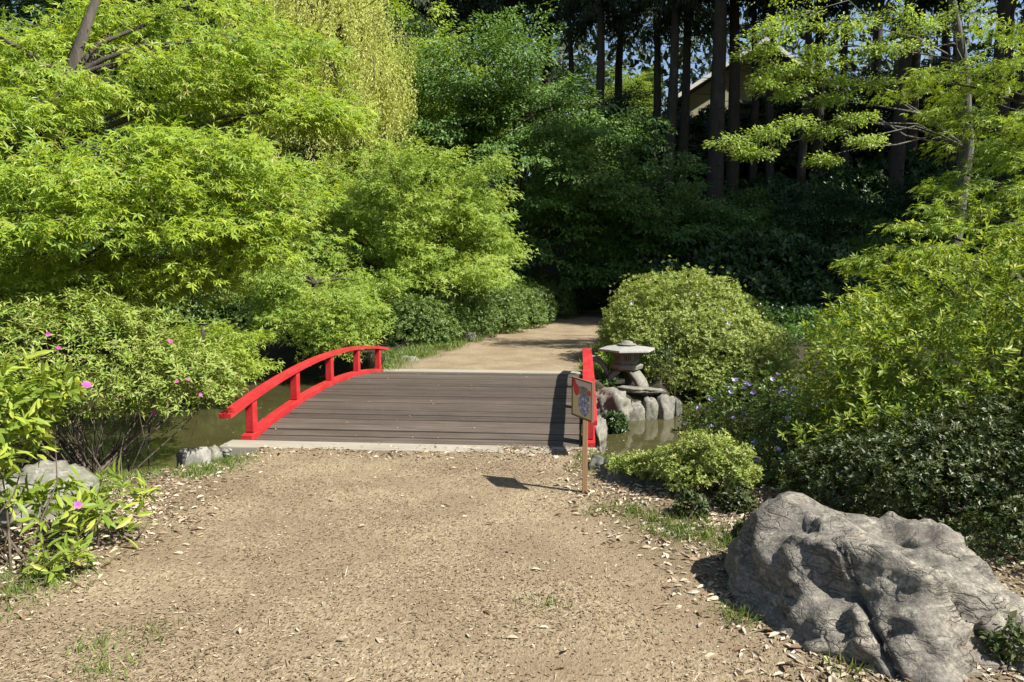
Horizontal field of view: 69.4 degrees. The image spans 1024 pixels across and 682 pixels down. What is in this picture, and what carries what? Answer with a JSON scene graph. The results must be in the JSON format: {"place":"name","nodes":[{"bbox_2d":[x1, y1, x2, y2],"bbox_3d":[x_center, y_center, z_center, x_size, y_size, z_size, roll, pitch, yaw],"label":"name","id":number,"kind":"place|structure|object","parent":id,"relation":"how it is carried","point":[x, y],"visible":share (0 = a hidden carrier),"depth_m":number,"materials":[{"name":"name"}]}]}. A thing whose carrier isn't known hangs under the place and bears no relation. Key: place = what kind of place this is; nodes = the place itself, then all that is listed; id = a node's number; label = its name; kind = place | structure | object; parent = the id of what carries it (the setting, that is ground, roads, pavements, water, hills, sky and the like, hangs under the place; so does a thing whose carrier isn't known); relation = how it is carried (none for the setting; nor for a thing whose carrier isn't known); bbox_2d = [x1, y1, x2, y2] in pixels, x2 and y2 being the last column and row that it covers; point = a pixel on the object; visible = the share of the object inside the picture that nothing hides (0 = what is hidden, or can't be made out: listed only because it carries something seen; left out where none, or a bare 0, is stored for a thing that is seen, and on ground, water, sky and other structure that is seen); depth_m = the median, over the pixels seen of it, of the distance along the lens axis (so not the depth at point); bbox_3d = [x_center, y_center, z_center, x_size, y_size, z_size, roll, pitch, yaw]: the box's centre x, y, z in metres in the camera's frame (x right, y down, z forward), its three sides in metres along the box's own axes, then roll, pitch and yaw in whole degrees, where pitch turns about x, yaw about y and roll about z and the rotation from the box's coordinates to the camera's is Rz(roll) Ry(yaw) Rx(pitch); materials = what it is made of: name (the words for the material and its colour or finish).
{"place":"outdoors","nodes":[
{"label":"outdoors","id":0,"kind":"place"},
{"bbox_2d":[0,310,814,681],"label":"path","id":1,"kind":"structure","parent":0,"point":[556,346],"depth_m":3.64,"materials":[{"name":"gravel"}]},
{"bbox_2d":[571,376,594,492],"bbox_3d":[0.502,0.679,5.111,0.056,0.836,0.306,-2,6,-21],"label":"picture sign","id":2,"kind":"object","parent":1,"relation":"on","point":[582,403],"visible":0.83,"depth_m":5.09,"materials":[{"name":"brown wood"}]},
{"bbox_2d":[0,362,1022,489],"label":"water","id":3,"kind":"structure","parent":0,"point":[211,428],"depth_m":9.62,"materials":[{"name":"liquid"}]},
{"bbox_2d":[0,119,1023,681],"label":"ground","id":4,"kind":"structure","parent":0,"point":[286,353],"depth_m":4.91,"materials":[{"name":"soil"}]},
{"bbox_2d":[0,346,96,569],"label":"rhododendron bush","id":5,"kind":"object","parent":4,"relation":"on","point":[41,397],"visible":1,"depth_m":3.84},
{"bbox_2d":[0,459,102,528],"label":"boulder","id":6,"kind":"object","parent":4,"relation":"on","point":[33,472],"visible":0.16,"depth_m":4.72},
{"bbox_2d":[17,516,102,583],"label":"rhododendron sprig","id":7,"kind":"object","parent":4,"relation":"on","point":[64,547],"visible":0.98,"depth_m":3.72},
{"bbox_2d":[1,455,161,549],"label":"rhododendron sprig","id":8,"kind":"object","parent":4,"relation":"on","point":[86,503],"visible":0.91,"depth_m":4.15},
{"bbox_2d":[0,46,169,240],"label":"evergreen tree","id":9,"kind":"object","parent":4,"relation":"on","point":[111,120],"visible":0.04,"depth_m":20.78,"materials":[{"name":"green plant"}]},
{"bbox_2d":[0,0,225,238],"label":"evergreen tree","id":10,"kind":"object","parent":4,"relation":"on","point":[17,7],"visible":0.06,"depth_m":28.94,"materials":[{"name":"green plant"}]},
{"bbox_2d":[0,266,249,474],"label":"azalea bush","id":11,"kind":"object","parent":4,"relation":"on","point":[29,316],"visible":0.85,"depth_m":5.76,"materials":[{"name":"plant"}]},
{"bbox_2d":[107,233,226,339],"bbox_3d":[-7.545,-1.290,16.644,3.530,2.590,3.167,4,7,34],"label":"shrub","id":12,"kind":"object","parent":4,"relation":"on","point":[178,305],"visible":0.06,"depth_m":15.29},
{"bbox_2d":[14,0,350,214],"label":"evergreen tree","id":13,"kind":"object","parent":4,"relation":"on","point":[34,4],"visible":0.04,"depth_m":27.04,"materials":[{"name":"green plant"}]},
{"bbox_2d":[0,0,382,341],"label":"maple tree","id":14,"kind":"object","parent":4,"relation":"on","point":[65,218],"visible":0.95,"depth_m":6.89,"materials":[{"name":"green plant"}]},
{"bbox_2d":[176,446,211,467],"bbox_3d":[-2.685,1.016,6.251,0.282,0.242,0.187,-1,6,-14],"label":"edge stone","id":15,"kind":"object","parent":4,"relation":"on","point":[199,454],"visible":0.48,"depth_m":6.17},
{"bbox_2d":[151,251,247,333],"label":"shrub","id":16,"kind":"object","parent":4,"relation":"on","point":[206,314],"visible":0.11,"depth_m":15.45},
{"bbox_2d":[141,317,284,391],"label":"shrub","id":17,"kind":"object","parent":4,"relation":"on","point":[237,341],"visible":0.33,"depth_m":11.03,"materials":[{"name":"green plant"}]},
{"bbox_2d":[165,247,283,337],"bbox_3d":[-6.472,-1.124,16.745,2.771,2.266,3.089,-3,6,-25],"label":"shrub","id":18,"kind":"object","parent":4,"relation":"on","point":[231,315],"visible":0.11,"depth_m":15.51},
{"bbox_2d":[165,108,352,239],"bbox_3d":[-8.521,-4.772,26.177,6.491,7.557,7.056,1,6,5],"label":"evergreen tree","id":19,"kind":"object","parent":4,"relation":"on","point":[301,154],"depth_m":24.93,"materials":[{"name":"green plant"}]},
{"bbox_2d":[135,148,384,281],"bbox_3d":[-6.153,-2.219,17.349,5.552,4.646,5.112,3,7,32],"label":"maple tree","id":20,"kind":"object","parent":4,"relation":"on","point":[288,161],"visible":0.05,"depth_m":16.59,"materials":[{"name":"green plant"}]},
{"bbox_2d":[200,0,421,267],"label":"weeping tree","id":21,"kind":"object","parent":4,"relation":"on","point":[346,28],"visible":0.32,"depth_m":21.12,"materials":[{"name":"green plant"}]},
{"bbox_2d":[220,245,421,368],"bbox_3d":[-3.623,-0.619,13.913,3.869,2.350,3.419,1,6,5],"label":"shrub","id":22,"kind":"object","parent":4,"relation":"on","point":[326,323],"visible":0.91,"depth_m":13.21,"materials":[{"name":"green plant"}]},
{"bbox_2d":[230,2,495,271],"bbox_3d":[-6.199,-7.653,30.538,11.995,12.846,11.034,-3,6,-27],"label":"evergreen tree","id":23,"kind":"object","parent":4,"relation":"on","point":[429,30],"visible":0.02,"depth_m":28.77,"materials":[{"name":"green plant"}]},
{"bbox_2d":[323,0,449,263],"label":"cedar tree","id":24,"kind":"object","parent":4,"relation":"on","point":[418,3],"visible":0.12,"depth_m":32.89,"materials":[{"name":"green plant"}]},
{"bbox_2d":[358,285,431,342],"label":"shrub","id":25,"kind":"object","parent":4,"relation":"on","point":[413,310],"visible":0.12,"depth_m":15.14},
{"bbox_2d":[263,131,540,316],"bbox_3d":[-2.677,-2.130,16.478,6.567,4.588,5.332,1,6,5],"label":"maple tree","id":26,"kind":"object","parent":4,"relation":"on","point":[390,195],"visible":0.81,"depth_m":15.54,"materials":[{"name":"green plant"}]},
{"bbox_2d":[219,346,596,458],"bbox_3d":[-0.701,0.561,8.770,3.300,0.810,5.250,1,6,5],"label":"footbridge","id":27,"kind":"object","parent":4,"relation":"on","point":[379,406],"visible":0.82,"depth_m":7.42,"materials":[{"name":"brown wood"}]},
{"bbox_2d":[298,0,522,292],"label":"maple tree","id":28,"kind":"object","parent":4,"relation":"on","point":[423,42],"visible":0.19,"depth_m":25.58,"materials":[{"name":"green plant"}]},
{"bbox_2d":[364,290,463,346],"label":"shrub","id":29,"kind":"object","parent":4,"relation":"on","point":[436,313],"visible":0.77,"depth_m":14.54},
{"bbox_2d":[387,289,475,342],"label":"shrub","id":30,"kind":"object","parent":4,"relation":"on","point":[447,306],"visible":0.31,"depth_m":15.59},
{"bbox_2d":[0,445,889,681],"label":"grass","id":31,"kind":"structure","parent":4,"relation":"on","point":[209,469],"depth_m":4.17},
{"bbox_2d":[428,286,502,337],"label":"shrub","id":32,"kind":"object","parent":4,"relation":"on","point":[477,300],"visible":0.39,"depth_m":16.81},
{"bbox_2d":[430,0,537,263],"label":"cedar tree","id":33,"kind":"object","parent":4,"relation":"on","point":[488,7],"visible":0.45,"depth_m":34.48,"materials":[{"name":"green plant"}]},
{"bbox_2d":[459,284,530,333],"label":"shrub","id":34,"kind":"object","parent":4,"relation":"on","point":[517,316],"visible":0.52,"depth_m":18.16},
{"bbox_2d":[371,310,629,379],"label":"grass","id":35,"kind":"structure","parent":4,"relation":"on","point":[418,350],"depth_m":13.56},
{"bbox_2d":[0,444,1020,681],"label":"straw","id":36,"kind":"object","parent":4,"relation":"on","point":[378,579],"visible":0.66,"depth_m":3.70,"materials":[{"name":"beige plant"}]},
{"bbox_2d":[0,0,1022,207],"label":"woods","id":37,"kind":"object","parent":4,"relation":"on","point":[642,57],"visible":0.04,"depth_m":59.05,"materials":[{"name":"plant"}]},
{"bbox_2d":[0,442,1023,681],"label":"wood chips","id":38,"kind":"object","parent":4,"relation":"on","point":[217,646],"visible":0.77,"depth_m":3.48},
{"bbox_2d":[475,279,548,328],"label":"shrub","id":39,"kind":"object","parent":4,"relation":"on","point":[537,314],"visible":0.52,"depth_m":19.62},
{"bbox_2d":[0,442,1023,681],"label":"leaf litter","id":40,"kind":"object","parent":4,"relation":"on","point":[876,677],"visible":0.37,"depth_m":4.24,"materials":[{"name":"plant"}]},
{"bbox_2d":[368,0,676,295],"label":"maple tree","id":41,"kind":"object","parent":4,"relation":"on","point":[573,202],"visible":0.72,"depth_m":23.20,"materials":[{"name":"green plant"}]},
{"bbox_2d":[499,279,559,324],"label":"shrub","id":42,"kind":"object","parent":4,"relation":"on","point":[551,312],"visible":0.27,"depth_m":21.25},
{"bbox_2d":[497,0,585,218],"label":"cedar tree","id":43,"kind":"object","parent":4,"relation":"on","point":[546,81],"visible":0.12,"depth_m":38.72,"materials":[{"name":"green plant"}]},
{"bbox_2d":[529,280,576,319],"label":"shrub","id":44,"kind":"object","parent":4,"relation":"on","point":[563,298],"visible":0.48,"depth_m":23.31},
{"bbox_2d":[519,0,610,230],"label":"cedar tree","id":45,"kind":"object","parent":4,"relation":"on","point":[567,18],"visible":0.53,"depth_m":34.53,"materials":[{"name":"green plant"}]},
{"bbox_2d":[499,40,636,186],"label":"evergreen tree","id":46,"kind":"object","parent":4,"relation":"on","point":[558,75],"visible":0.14,"depth_m":41.77,"materials":[{"name":"green plant"}]},
{"bbox_2d":[554,269,602,304],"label":"shrub","id":47,"kind":"object","parent":4,"relation":"on","point":[593,294],"visible":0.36,"depth_m":28.11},
{"bbox_2d":[555,0,650,238],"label":"cedar tree","id":48,"kind":"object","parent":4,"relation":"on","point":[592,11],"visible":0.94,"depth_m":31.70,"materials":[{"name":"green plant"}]},
{"bbox_2d":[582,387,632,422],"bbox_3d":[1.252,0.988,9.974,0.738,0.764,0.654,1,6,5],"label":"bank rock","id":49,"kind":"object","parent":4,"relation":"on","point":[608,399],"visible":0.3,"depth_m":9.75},
{"bbox_2d":[604,410,629,433],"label":"ivy plant","id":50,"kind":"object","parent":4,"relation":"on","point":[618,424],"visible":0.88,"depth_m":9.28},
{"bbox_2d":[607,36,628,176],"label":"cedar tree","id":51,"kind":"object","parent":4,"relation":"on","point":[619,62],"visible":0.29,"depth_m":36.37,"materials":[{"name":"brown plant"}]},
{"bbox_2d":[562,76,677,184],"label":"evergreen tree","id":52,"kind":"object","parent":4,"relation":"on","point":[624,104],"visible":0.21,"depth_m":34.75,"materials":[{"name":"green plant"}]},
{"bbox_2d":[578,65,667,130],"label":"maple tree","id":53,"kind":"object","parent":4,"relation":"on","point":[647,80],"visible":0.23,"depth_m":41.23,"materials":[{"name":"green plant"}]},
{"bbox_2d":[599,457,652,482],"bbox_3d":[0.895,1.039,5.501,0.512,0.289,0.359,1,6,5],"label":"dark rock","id":54,"kind":"object","parent":4,"relation":"on","point":[610,476],"visible":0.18,"depth_m":5.39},
{"bbox_2d":[599,340,654,386],"bbox_3d":[1.702,0.360,10.976,0.843,0.744,0.819,1,6,5],"label":"stone lantern","id":55,"kind":"object","parent":4,"relation":"on","point":[626,363],"visible":0.97,"depth_m":10.81,"materials":[{"name":"grey"}]},
{"bbox_2d":[596,0,683,227],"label":"cedar tree","id":56,"kind":"object","parent":4,"relation":"on","point":[656,108],"visible":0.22,"depth_m":32.54,"materials":[{"name":"brown plant"}]},
{"bbox_2d":[625,257,701,324],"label":"shrub","id":57,"kind":"object","parent":4,"relation":"on","point":[677,266],"visible":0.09,"depth_m":19.99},
{"bbox_2d":[623,226,707,295],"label":"shrub","id":58,"kind":"object","parent":4,"relation":"on","point":[656,260],"visible":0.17,"depth_m":23.04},
{"bbox_2d":[572,123,777,280],"bbox_3d":[5.181,-4.021,24.117,6.730,6.262,5.543,1,6,5],"label":"maple tree","id":59,"kind":"object","parent":4,"relation":"on","point":[708,226],"visible":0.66,"depth_m":23.37,"materials":[{"name":"green plant"}]},
{"bbox_2d":[626,0,735,206],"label":"cedar tree","id":60,"kind":"object","parent":4,"relation":"on","point":[674,19],"visible":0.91,"depth_m":29.79,"materials":[{"name":"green plant"}]},
{"bbox_2d":[637,119,725,184],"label":"shrub","id":61,"kind":"object","parent":4,"relation":"on","point":[701,152],"visible":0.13,"depth_m":34.34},
{"bbox_2d":[659,13,705,209],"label":"cedar tree","id":62,"kind":"object","parent":4,"relation":"on","point":[684,120],"visible":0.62,"depth_m":31.54,"materials":[{"name":"brown plant"}]},
{"bbox_2d":[604,428,763,498],"bbox_3d":[1.183,0.843,5.229,0.634,0.541,1.171,-4,7,-34],"label":"azalea","id":63,"kind":"object","parent":4,"relation":"on","point":[659,462],"visible":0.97,"depth_m":4.99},
{"bbox_2d":[666,486,710,521],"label":"weed","id":64,"kind":"object","parent":4,"relation":"on","point":[698,506],"visible":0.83,"depth_m":4.59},
{"bbox_2d":[595,255,799,396],"bbox_3d":[3.110,-0.356,12.685,3.378,2.236,3.382,1,6,5],"label":"round azalea","id":65,"kind":"object","parent":4,"relation":"on","point":[748,333],"visible":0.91,"depth_m":11.77,"materials":[{"name":"plant"}]},
{"bbox_2d":[677,105,758,181],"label":"shrub","id":66,"kind":"object","parent":4,"relation":"on","point":[702,117],"visible":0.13,"depth_m":34.69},
{"bbox_2d":[703,0,759,203],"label":"cedar tree","id":67,"kind":"object","parent":4,"relation":"on","point":[732,167],"visible":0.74,"depth_m":31.19,"materials":[{"name":"brown plant"}]},
{"bbox_2d":[668,0,798,207],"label":"cedar tree","id":68,"kind":"object","parent":4,"relation":"on","point":[715,160],"visible":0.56,"depth_m":28.47,"materials":[{"name":"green plant"}]},
{"bbox_2d":[699,0,769,190],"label":"cedar tree","id":69,"kind":"object","parent":4,"relation":"on","point":[754,113],"visible":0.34,"depth_m":32.20,"materials":[{"name":"brown plant"}]},
{"bbox_2d":[711,480,758,517],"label":"weed","id":70,"kind":"object","parent":4,"relation":"on","point":[725,501],"visible":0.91,"depth_m":4.71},
{"bbox_2d":[676,37,838,118],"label":"house","id":71,"kind":"structure","parent":4,"relation":"on","point":[699,89],"depth_m":38.85,"materials":[{"name":"beige paint"}]},
{"bbox_2d":[693,225,825,322],"bbox_3d":[6.677,-1.847,20.145,3.585,2.778,3.082,4,7,32],"label":"shrub","id":72,"kind":"object","parent":4,"relation":"on","point":[726,255],"visible":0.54,"depth_m":19.47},
{"bbox_2d":[740,1,788,188],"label":"cedar tree","id":73,"kind":"object","parent":4,"relation":"on","point":[769,169],"visible":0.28,"depth_m":31.38,"materials":[{"name":"brown plant"}]},
{"bbox_2d":[733,225,812,292],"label":"shrub","id":74,"kind":"object","parent":4,"relation":"on","point":[789,237],"visible":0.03,"depth_m":21.32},
{"bbox_2d":[740,92,825,173],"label":"shrub","id":75,"kind":"object","parent":4,"relation":"on","point":[762,98],"visible":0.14,"depth_m":34.61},
{"bbox_2d":[749,172,824,224],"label":"shrub","id":76,"kind":"object","parent":4,"relation":"on","point":[784,190],"visible":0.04,"depth_m":28.79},
{"bbox_2d":[739,91,855,176],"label":"shrub","id":77,"kind":"object","parent":4,"relation":"on","point":[791,135],"visible":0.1,"depth_m":34.53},
{"bbox_2d":[743,0,877,200],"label":"cedar tree","id":78,"kind":"object","parent":4,"relation":"on","point":[802,154],"visible":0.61,"depth_m":30.45,"materials":[{"name":"brown plant"}]},
{"bbox_2d":[670,360,970,491],"bbox_3d":[2.737,0.883,6.426,2.507,1.379,2.095,1,6,5],"label":"violet azalea","id":79,"kind":"object","parent":4,"relation":"on","point":[751,415],"visible":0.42,"depth_m":6.56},
{"bbox_2d":[762,235,891,323],"bbox_3d":[8.229,-1.606,19.816,3.051,2.559,3.549,-4,7,-35],"label":"shrub","id":80,"kind":"object","parent":4,"relation":"on","point":[817,259],"visible":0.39,"depth_m":19.02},
{"bbox_2d":[783,1,873,180],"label":"cedar tree","id":81,"kind":"object","parent":4,"relation":"on","point":[817,144],"visible":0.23,"depth_m":32.79,"materials":[{"name":"brown plant"}]},
{"bbox_2d":[779,97,887,172],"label":"shrub","id":82,"kind":"object","parent":4,"relation":"on","point":[866,158],"visible":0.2,"depth_m":34.23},
{"bbox_2d":[777,165,898,249],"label":"shrub","id":83,"kind":"object","parent":4,"relation":"on","point":[829,195],"visible":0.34,"depth_m":25.69,"materials":[{"name":"green plant"}]},
{"bbox_2d":[799,158,887,208],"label":"shrub","id":84,"kind":"object","parent":4,"relation":"on","point":[868,192],"visible":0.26,"depth_m":29.48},
{"bbox_2d":[827,0,876,170],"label":"cedar tree","id":85,"kind":"object","parent":4,"relation":"on","point":[844,155],"visible":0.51,"depth_m":31.00,"materials":[{"name":"brown plant"}]},
{"bbox_2d":[682,293,1022,344],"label":"ground cover","id":86,"kind":"object","parent":4,"relation":"on","point":[791,325],"visible":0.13,"depth_m":17.18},
{"bbox_2d":[703,0,1023,342],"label":"beech tree","id":87,"kind":"object","parent":4,"relation":"on","point":[954,16],"visible":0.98,"depth_m":13.30,"materials":[{"name":"green plant"}]},
{"bbox_2d":[800,61,931,170],"bbox_3d":[16.872,-9.986,35.201,5.842,6.801,6.350,5,8,43],"label":"evergreen tree","id":88,"kind":"object","parent":4,"relation":"on","point":[864,92],"visible":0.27,"depth_m":34.07,"materials":[{"name":"green plant"}]},
{"bbox_2d":[809,189,926,252],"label":"shrub","id":89,"kind":"object","parent":4,"relation":"on","point":[878,210],"visible":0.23,"depth_m":25.25,"materials":[{"name":"green plant"}]},
{"bbox_2d":[724,491,1023,681],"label":"boulder","id":90,"kind":"object","parent":4,"relation":"on","point":[921,600],"visible":0.85,"depth_m":3.07,"materials":[{"name":"stone"}]},
{"bbox_2d":[840,211,916,257],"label":"tree","id":91,"kind":"object","parent":4,"relation":"on","point":[874,239],"visible":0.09,"depth_m":21.87,"materials":[{"name":"green plant"}]},
{"bbox_2d":[863,0,902,124],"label":"tree trunk","id":92,"kind":"object","parent":4,"relation":"on","point":[877,33],"visible":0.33,"depth_m":37.90,"materials":[{"name":"brown plant"}]},
{"bbox_2d":[774,377,1023,570],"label":"dark bush","id":93,"kind":"object","parent":4,"relation":"on","point":[1009,513],"visible":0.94,"depth_m":4.33,"materials":[{"name":"plant"}]},
{"bbox_2d":[777,212,1023,512],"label":"rhododendron bush","id":94,"kind":"object","parent":4,"relation":"on","point":[862,382],"visible":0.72,"depth_m":5.11,"materials":[{"name":"plant"}]},
{"bbox_2d":[856,178,946,238],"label":"tree","id":95,"kind":"object","parent":4,"relation":"on","point":[909,195],"visible":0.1,"depth_m":25.38,"materials":[{"name":"green plant"}]},
{"bbox_2d":[848,0,976,202],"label":"cedar tree","id":96,"kind":"object","parent":4,"relation":"on","point":[897,162],"visible":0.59,"depth_m":26.95,"materials":[{"name":"brown plant"}]},
{"bbox_2d":[853,47,980,162],"bbox_3d":[19.220,-9.940,34.323,6.350,6.801,5.842,3,6,25],"label":"evergreen tree","id":97,"kind":"object","parent":4,"relation":"on","point":[922,107],"visible":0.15,"depth_m":33.55,"materials":[{"name":"green plant"}]},
{"bbox_2d":[905,1,940,156],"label":"cedar tree","id":98,"kind":"object","parent":4,"relation":"on","point":[916,60],"visible":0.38,"depth_m":31.42,"materials":[{"name":"brown plant"}]},
{"bbox_2d":[829,15,1023,311],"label":"maple tree","id":99,"kind":"object","parent":4,"relation":"on","point":[995,154],"visible":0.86,"depth_m":10.64,"materials":[{"name":"green plant"}]},
{"bbox_2d":[903,157,973,205],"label":"shrub","id":100,"kind":"object","parent":4,"relation":"on","point":[937,169],"visible":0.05,"depth_m":29.18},
{"bbox_2d":[889,0,997,174],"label":"cedar tree","id":101,"kind":"object","parent":4,"relation":"on","point":[921,4],"visible":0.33,"depth_m":28.97,"materials":[{"name":"brown plant"}]},
{"bbox_2d":[868,156,1023,251],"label":"tree","id":102,"kind":"object","parent":4,"relation":"on","point":[914,182],"visible":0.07,"depth_m":25.02,"materials":[{"name":"green plant"}]},
{"bbox_2d":[888,45,1018,164],"bbox_3d":[21.101,-9.706,33.477,7.056,7.557,6.491,-1,6,-7],"label":"evergreen tree","id":103,"kind":"object","parent":4,"relation":"on","point":[982,60],"visible":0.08,"depth_m":32.96,"materials":[{"name":"green plant"}]},
{"bbox_2d":[898,161,1023,274],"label":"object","id":104,"kind":"object","parent":4,"relation":"on","point":[993,222],"visible":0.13,"depth_m":22.15,"materials":[{"name":"green plant"}]},
{"bbox_2d":[973,0,1022,238],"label":"cedar tree","id":105,"kind":"object","parent":4,"relation":"on","point":[1007,8],"visible":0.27,"depth_m":23.59,"materials":[{"name":"brown plant"}]},
{"bbox_2d":[976,610,1023,666],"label":"weed","id":106,"kind":"object","parent":4,"relation":"on","point":[991,640],"visible":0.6,"depth_m":2.86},
{"bbox_2d":[4,0,1023,175],"label":"sky","id":107,"kind":"structure","parent":0,"point":[698,54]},
{"bbox_2d":[848,143,939,202],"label":"shrub","id":108,"kind":"object","parent":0,"point":[882,161],"visible":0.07,"depth_m":30.33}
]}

